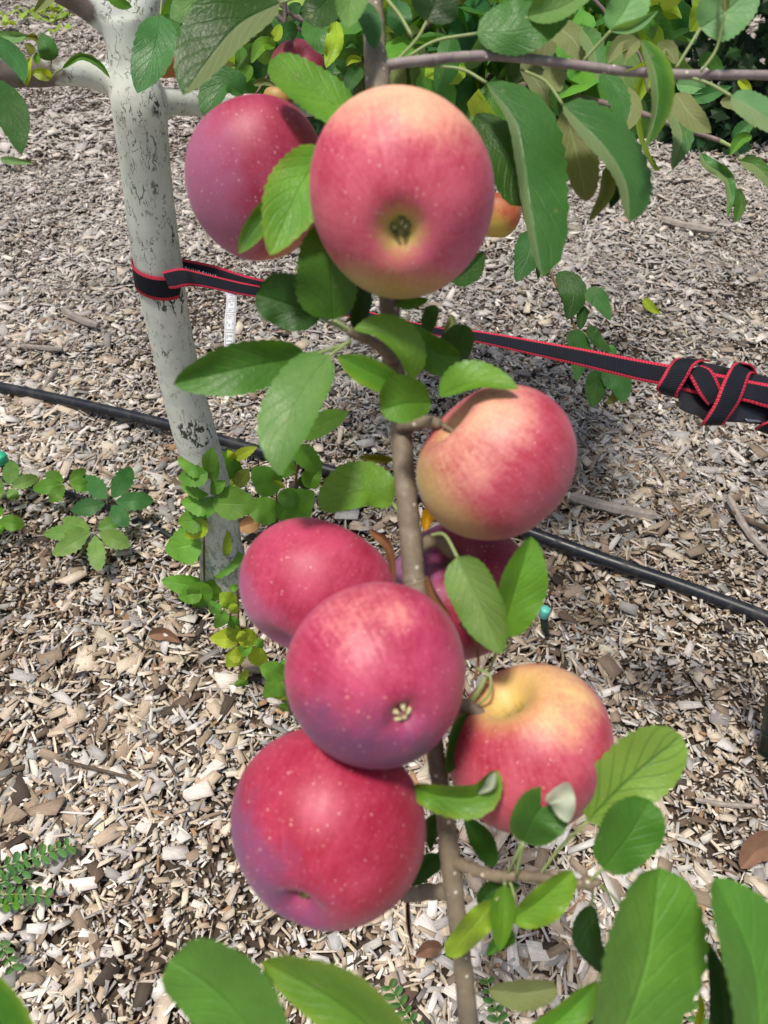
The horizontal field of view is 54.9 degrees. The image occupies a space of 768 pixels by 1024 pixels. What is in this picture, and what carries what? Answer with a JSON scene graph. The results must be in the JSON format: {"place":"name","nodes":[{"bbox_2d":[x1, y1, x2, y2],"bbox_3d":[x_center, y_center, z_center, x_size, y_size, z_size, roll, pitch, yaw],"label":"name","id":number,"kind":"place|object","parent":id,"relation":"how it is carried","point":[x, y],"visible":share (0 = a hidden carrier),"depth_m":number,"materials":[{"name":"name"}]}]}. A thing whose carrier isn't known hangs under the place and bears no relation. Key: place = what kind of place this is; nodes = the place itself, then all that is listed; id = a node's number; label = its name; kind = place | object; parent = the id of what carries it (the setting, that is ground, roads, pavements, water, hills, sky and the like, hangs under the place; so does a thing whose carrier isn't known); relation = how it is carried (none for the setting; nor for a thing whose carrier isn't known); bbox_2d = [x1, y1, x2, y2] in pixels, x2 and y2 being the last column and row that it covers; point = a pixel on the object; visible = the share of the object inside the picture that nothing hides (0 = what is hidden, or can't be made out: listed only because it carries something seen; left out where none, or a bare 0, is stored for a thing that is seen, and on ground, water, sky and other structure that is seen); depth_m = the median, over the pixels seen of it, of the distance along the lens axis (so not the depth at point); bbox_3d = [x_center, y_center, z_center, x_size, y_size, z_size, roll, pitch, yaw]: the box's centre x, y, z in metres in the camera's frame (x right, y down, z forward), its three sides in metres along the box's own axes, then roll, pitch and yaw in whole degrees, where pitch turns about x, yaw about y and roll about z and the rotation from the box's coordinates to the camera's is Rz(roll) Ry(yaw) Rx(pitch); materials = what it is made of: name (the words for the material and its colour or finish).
{"place":"outdoors","nodes":[
{"label":"outdoors","id":0,"kind":"place"},
{"bbox_2d":[0,0,767,1023],"bbox_3d":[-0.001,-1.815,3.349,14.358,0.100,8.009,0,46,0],"label":"wood chips","id":1,"kind":"object","parent":0,"point":[30,782],"visible":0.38,"depth_m":1.44,"materials":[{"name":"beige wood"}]},
{"bbox_2d":[0,451,18,475],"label":"drip emitter","id":2,"kind":"object","parent":1,"relation":"on","point":[4,459],"visible":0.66,"depth_m":1.60,"materials":[{"name":"plastic"}]},
{"bbox_2d":[0,894,19,912],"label":"weed sprig","id":3,"kind":"object","parent":1,"relation":"on","point":[6,907],"visible":1,"depth_m":1.03,"materials":[{"name":"green plant"}]},
{"bbox_2d":[0,940,24,974],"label":"weed sprig","id":4,"kind":"object","parent":1,"relation":"on","point":[15,966],"visible":1,"depth_m":0.98,"materials":[{"name":"green plant"}]},
{"bbox_2d":[0,505,24,533],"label":"creeper sprig","id":5,"kind":"object","parent":1,"relation":"on","point":[9,522],"visible":1,"depth_m":1.49,"materials":[{"name":"green plant"}]},
{"bbox_2d":[0,864,30,889],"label":"weed sprig","id":6,"kind":"object","parent":1,"relation":"on","point":[16,878],"visible":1,"depth_m":1.05,"materials":[{"name":"green plant"}]},
{"bbox_2d":[0,156,32,164],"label":"fallen leaf","id":7,"kind":"object","parent":1,"relation":"on","point":[10,160],"visible":1,"depth_m":2.86,"materials":[{"name":"green plant"}]},
{"bbox_2d":[0,460,37,511],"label":"creeper sprig","id":8,"kind":"object","parent":1,"relation":"on","point":[10,471],"visible":1,"depth_m":1.55,"materials":[{"name":"green plant"}]},
{"bbox_2d":[0,884,52,905],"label":"weed sprig","id":9,"kind":"object","parent":1,"relation":"on","point":[29,897],"visible":1,"depth_m":1.03,"materials":[{"name":"green plant"}]},
{"bbox_2d":[6,343,62,351],"bbox_3d":[-0.942,-0.444,1.997,0.155,0.018,0.019,4,46,3],"label":"stick","id":10,"kind":"object","parent":1,"relation":"on","point":[47,348],"visible":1,"depth_m":1.99,"materials":[{"name":"beige wood"}]},
{"bbox_2d":[0,3,72,32],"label":"weed patch","id":11,"kind":"object","parent":1,"relation":"on","point":[5,20],"visible":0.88,"depth_m":4.42,"materials":[{"name":"green plant"}]},
{"bbox_2d":[0,837,75,877],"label":"weed sprig","id":12,"kind":"object","parent":1,"relation":"on","point":[42,853],"visible":1,"depth_m":1.07,"materials":[{"name":"green plant"}]},
{"bbox_2d":[42,368,57,388],"bbox_3d":[-0.858,-0.340,1.897,0.014,0.013,0.087,3,46,3],"label":"stick","id":13,"kind":"object","parent":1,"relation":"on","point":[49,378],"visible":0.99,"depth_m":1.89,"materials":[{"name":"beige wood"}]},
{"bbox_2d":[32,468,87,502],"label":"creeper sprig","id":14,"kind":"object","parent":1,"relation":"on","point":[51,483],"visible":0.95,"depth_m":1.55,"materials":[{"name":"green plant"}]},
{"bbox_2d":[62,306,99,327],"bbox_3d":[-0.867,-0.549,2.099,0.155,0.025,0.031,29,53,25],"label":"stick","id":15,"kind":"object","parent":1,"relation":"on","point":[75,317],"visible":1,"depth_m":2.08,"materials":[{"name":"beige wood"}]},
{"bbox_2d":[43,515,129,570],"bbox_3d":[-0.590,0.058,1.488,0.188,0.100,0.149,25,51,22],"label":"creeper sprig","id":16,"kind":"object","parent":1,"relation":"on","point":[71,535],"visible":0.96,"depth_m":1.45,"materials":[{"name":"green plant"}]},
{"bbox_2d":[0,476,172,538],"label":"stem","id":17,"kind":"object","parent":1,"relation":"on","point":[165,533],"visible":0.41,"depth_m":1.56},
{"bbox_2d":[59,759,131,778],"bbox_3d":[-0.458,0.408,1.174,0.126,0.006,0.006,10,47,9],"label":"stick","id":18,"kind":"object","parent":1,"relation":"on","point":[96,768],"visible":1,"depth_m":1.17,"materials":[{"name":"brown wood"}]},
{"bbox_2d":[71,467,152,527],"bbox_3d":[-0.554,-0.015,1.548,0.161,0.115,0.177,0,46,0],"label":"creeper sprig","id":19,"kind":"object","parent":1,"relation":"on","point":[122,482],"visible":1,"depth_m":1.50,"materials":[{"name":"green plant"}]},
{"bbox_2d":[148,627,179,642],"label":"fallen leaf","id":20,"kind":"object","parent":1,"relation":"on","point":[157,633],"visible":1,"depth_m":1.33,"materials":[{"name":"brown plant"}]},
{"bbox_2d":[157,743,176,776],"bbox_3d":[-0.348,0.397,1.185,0.005,0.005,0.067,-28,52,-25],"label":"stick","id":21,"kind":"object","parent":1,"relation":"on","point":[168,763],"visible":1,"depth_m":1.18,"materials":[{"name":"brown wood"}]},
{"bbox_2d":[161,574,220,607],"bbox_3d":[-0.360,0.159,1.382,0.105,0.111,0.053,0,46,0],"label":"sucker shoot","id":22,"kind":"object","parent":1,"relation":"on","point":[194,592],"visible":0.89,"depth_m":1.37,"materials":[{"name":"green plant"}]},
{"bbox_2d":[165,447,258,580],"bbox_3d":[-0.301,0.042,1.295,0.187,0.399,0.061,0,46,0],"label":"sucker shoot","id":23,"kind":"object","parent":1,"relation":"on","point":[228,503],"visible":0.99,"depth_m":1.23,"materials":[{"name":"green plant"}]},
{"bbox_2d":[208,583,267,688],"bbox_3d":[-0.239,0.214,1.197,0.093,0.302,0.047,0,46,0],"label":"sucker shoot","id":24,"kind":"object","parent":1,"relation":"on","point":[233,634],"visible":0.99,"depth_m":1.19,"materials":[{"name":"green plant"}]},
{"bbox_2d":[222,446,256,487],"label":"sucker shoot","id":25,"kind":"object","parent":1,"relation":"on","point":[239,475],"visible":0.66,"depth_m":1.44,"materials":[{"name":"green plant"}]},
{"bbox_2d":[239,516,259,532],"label":"fallen leaf","id":26,"kind":"object","parent":1,"relation":"on","point":[248,524],"visible":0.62,"depth_m":1.52,"materials":[{"name":"brown plant"}]},
{"bbox_2d":[260,659,296,721],"bbox_3d":[-0.166,0.295,1.185,0.069,0.216,0.049,0,46,0],"label":"sucker shoot","id":27,"kind":"object","parent":1,"relation":"on","point":[273,673],"visible":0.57,"depth_m":1.18,"materials":[{"name":"green plant"}]},
{"bbox_2d":[250,466,314,525],"bbox_3d":[-0.206,-0.003,1.461,0.143,0.223,0.055,13,47,12],"label":"sucker shoot","id":28,"kind":"object","parent":1,"relation":"on","point":[289,503],"visible":0.82,"depth_m":1.44,"materials":[{"name":"green plant"}]},
{"bbox_2d":[266,481,298,528],"bbox_3d":[-0.209,-0.006,1.571,0.032,0.012,0.299,16,48,15],"label":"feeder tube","id":29,"kind":"object","parent":1,"relation":"on","point":[270,525],"visible":0.06,"depth_m":1.61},
{"bbox_2d":[280,408,348,488],"bbox_3d":[-0.143,-0.098,1.511,0.151,0.283,0.046,9,47,8],"label":"sucker shoot","id":30,"kind":"object","parent":1,"relation":"on","point":[306,457],"visible":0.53,"depth_m":1.50,"materials":[{"name":"green plant"}]},
{"bbox_2d":[0,382,767,624],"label":"drip hose","id":31,"kind":"object","parent":1,"relation":"on","point":[719,599],"visible":0.59,"depth_m":1.49,"materials":[{"name":"black plastic"}]},
{"bbox_2d":[0,0,767,598],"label":"apple tree","id":32,"kind":"object","parent":1,"relation":"on","point":[140,36],"visible":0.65,"depth_m":0.84,"materials":[{"name":"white plant"}]},
{"bbox_2d":[161,45,175,77],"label":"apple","id":33,"kind":"object","parent":32,"relation":"hanging from","point":[170,72],"visible":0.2,"depth_m":0.89,"materials":[{"name":"orange food"}]},
{"bbox_2d":[263,87,291,103],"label":"apple","id":34,"kind":"object","parent":32,"relation":"attached to","point":[275,91],"visible":0.29,"depth_m":0.88,"materials":[{"name":"food"}]},
{"bbox_2d":[270,38,325,100],"bbox_3d":[-0.108,-0.554,0.929,0.072,0.066,0.071,0,46,0],"label":"apple","id":35,"kind":"object","parent":32,"relation":"attached to","point":[302,48],"visible":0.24,"depth_m":0.91,"materials":[{"name":"red plant"}]},
{"bbox_2d":[0,0,767,1023],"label":"branch","id":36,"kind":"object","parent":32,"relation":"attached to","point":[648,962],"depth_m":0.35,"materials":[{"name":"green plant"}]},
{"bbox_2d":[184,94,317,260],"bbox_3d":[-0.075,-0.196,0.435,0.083,0.091,0.079,0,46,0],"label":"apple","id":37,"kind":"object","parent":36,"relation":"hanging from","point":[239,147],"visible":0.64,"depth_m":0.40,"materials":[{"name":"red food"}]},
{"bbox_2d":[239,517,393,648],"bbox_3d":[-0.035,0.041,0.400,0.085,0.082,0.075,0,46,0],"label":"apple","id":38,"kind":"object","parent":36,"relation":"hanging from","point":[294,573],"visible":0.76,"depth_m":0.37,"materials":[{"name":"red food"}]},
{"bbox_2d":[230,729,425,931],"bbox_3d":[-0.026,0.147,0.345,0.091,0.090,0.082,0,46,0],"label":"apple","id":39,"kind":"object","parent":36,"relation":"hanging from","point":[322,840],"visible":0.9,"depth_m":0.31,"materials":[{"name":"red food"}]},
{"bbox_2d":[285,582,464,768],"bbox_3d":[-0.004,0.071,0.319,0.078,0.079,0.073,0,46,0],"label":"apple","id":40,"kind":"object","parent":36,"relation":"hanging from","point":[374,675],"visible":1,"depth_m":0.29,"materials":[{"name":"red food"}]},
{"bbox_2d":[395,524,518,659],"bbox_3d":[0.045,0.047,0.440,0.086,0.074,0.084,0,46,0],"label":"apple","id":41,"kind":"object","parent":36,"relation":"hanging from","point":[494,556],"visible":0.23,"depth_m":0.41,"materials":[{"name":"red plant"}]},
{"bbox_2d":[416,385,576,539],"bbox_3d":[0.055,-0.025,0.368,0.078,0.078,0.079,0,46,0],"label":"apple","id":42,"kind":"object","parent":36,"relation":"hanging from","point":[495,464],"visible":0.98,"depth_m":0.34,"materials":[{"name":"red plant"}]},
{"bbox_2d":[450,663,613,833],"bbox_3d":[0.072,0.117,0.372,0.081,0.077,0.084,0,46,0],"label":"apple","id":43,"kind":"object","parent":36,"relation":"hanging from","point":[547,728],"visible":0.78,"depth_m":0.34,"materials":[{"name":"red plant"}]},
{"bbox_2d":[131,257,767,433],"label":"ratchet strap","id":44,"kind":"object","parent":32,"relation":"attached to","point":[708,394],"visible":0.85,"depth_m":0.73,"materials":[{"name":"fabric"}]},
{"bbox_2d":[486,192,520,237],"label":"apple","id":45,"kind":"object","parent":32,"relation":"hanging from","point":[506,217],"visible":0.48,"depth_m":0.84,"materials":[{"name":"orange food"}]},
{"bbox_2d":[381,978,423,1023],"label":"weed sprig","id":46,"kind":"object","parent":1,"relation":"on","point":[395,994],"visible":0.95,"depth_m":0.95,"materials":[{"name":"green plant"}]},
{"bbox_2d":[415,940,441,957],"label":"fallen leaf","id":47,"kind":"object","parent":1,"relation":"on","point":[430,949],"visible":1,"depth_m":0.98,"materials":[{"name":"brown plant"}]},
{"bbox_2d":[479,976,509,1023],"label":"weed sprig","id":48,"kind":"object","parent":1,"relation":"on","point":[502,1016],"visible":0.71,"depth_m":0.94,"materials":[{"name":"green plant"}]},
{"bbox_2d":[289,0,767,159],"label":"tree","id":49,"kind":"object","parent":1,"relation":"on","point":[742,50],"visible":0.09,"depth_m":2.96,"materials":[{"name":"green plant"}]},
{"bbox_2d":[539,605,549,639],"bbox_3d":[0.295,0.209,1.353,0.034,0.106,0.019,0,46,0],"label":"drip emitter","id":50,"kind":"object","parent":1,"relation":"on","point":[544,612],"visible":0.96,"depth_m":1.33,"materials":[{"name":"plastic"}]},
{"bbox_2d":[569,492,656,519],"bbox_3d":[0.487,-0.010,1.578,0.183,0.028,0.032,14,48,13],"label":"stick","id":51,"kind":"object","parent":1,"relation":"on","point":[598,504],"visible":1,"depth_m":1.57,"materials":[{"name":"grey wood"}]},
{"bbox_2d":[642,298,659,313],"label":"fallen leaf","id":52,"kind":"object","parent":1,"relation":"on","point":[649,305],"visible":1,"depth_m":2.11,"materials":[{"name":"yellow plant"}]},
{"bbox_2d":[660,216,714,233],"bbox_3d":[1.023,-0.968,2.503,0.181,0.030,0.035,24,51,21],"label":"stick","id":53,"kind":"object","parent":1,"relation":"on","point":[692,227],"visible":0.99,"depth_m":2.49,"materials":[{"name":"beige wood"}]},
{"bbox_2d":[688,1001,708,1023],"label":"weed sprig","id":54,"kind":"object","parent":1,"relation":"on","point":[692,1018],"visible":0.28,"depth_m":0.93,"materials":[{"name":"green plant"}]},
{"bbox_2d":[695,797,756,808],"bbox_3d":[0.524,0.449,1.135,0.091,0.009,0.011,6,46,5],"label":"stick","id":55,"kind":"object","parent":1,"relation":"on","point":[741,805],"visible":1,"depth_m":1.13,"materials":[{"name":"beige wood"}]},
{"bbox_2d":[726,495,767,559],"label":"stick","id":56,"kind":"object","parent":1,"relation":"on","point":[760,546],"visible":1,"depth_m":1.53,"materials":[{"name":"brown wood"}]},
{"bbox_2d":[731,511,767,531],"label":"stick","id":57,"kind":"object","parent":1,"relation":"on","point":[761,526],"visible":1,"depth_m":1.54,"materials":[{"name":"wood"}]},
{"bbox_2d":[739,830,767,868],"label":"fallen leaf","id":58,"kind":"object","parent":1,"relation":"on","point":[753,850],"visible":1,"depth_m":1.06,"materials":[{"name":"brown plant"}]},
{"bbox_2d":[757,690,767,764],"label":"garden stake","id":59,"kind":"object","parent":1,"relation":"on","point":[762,748],"visible":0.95,"depth_m":1.17,"materials":[{"name":"plastic"}]}
]}

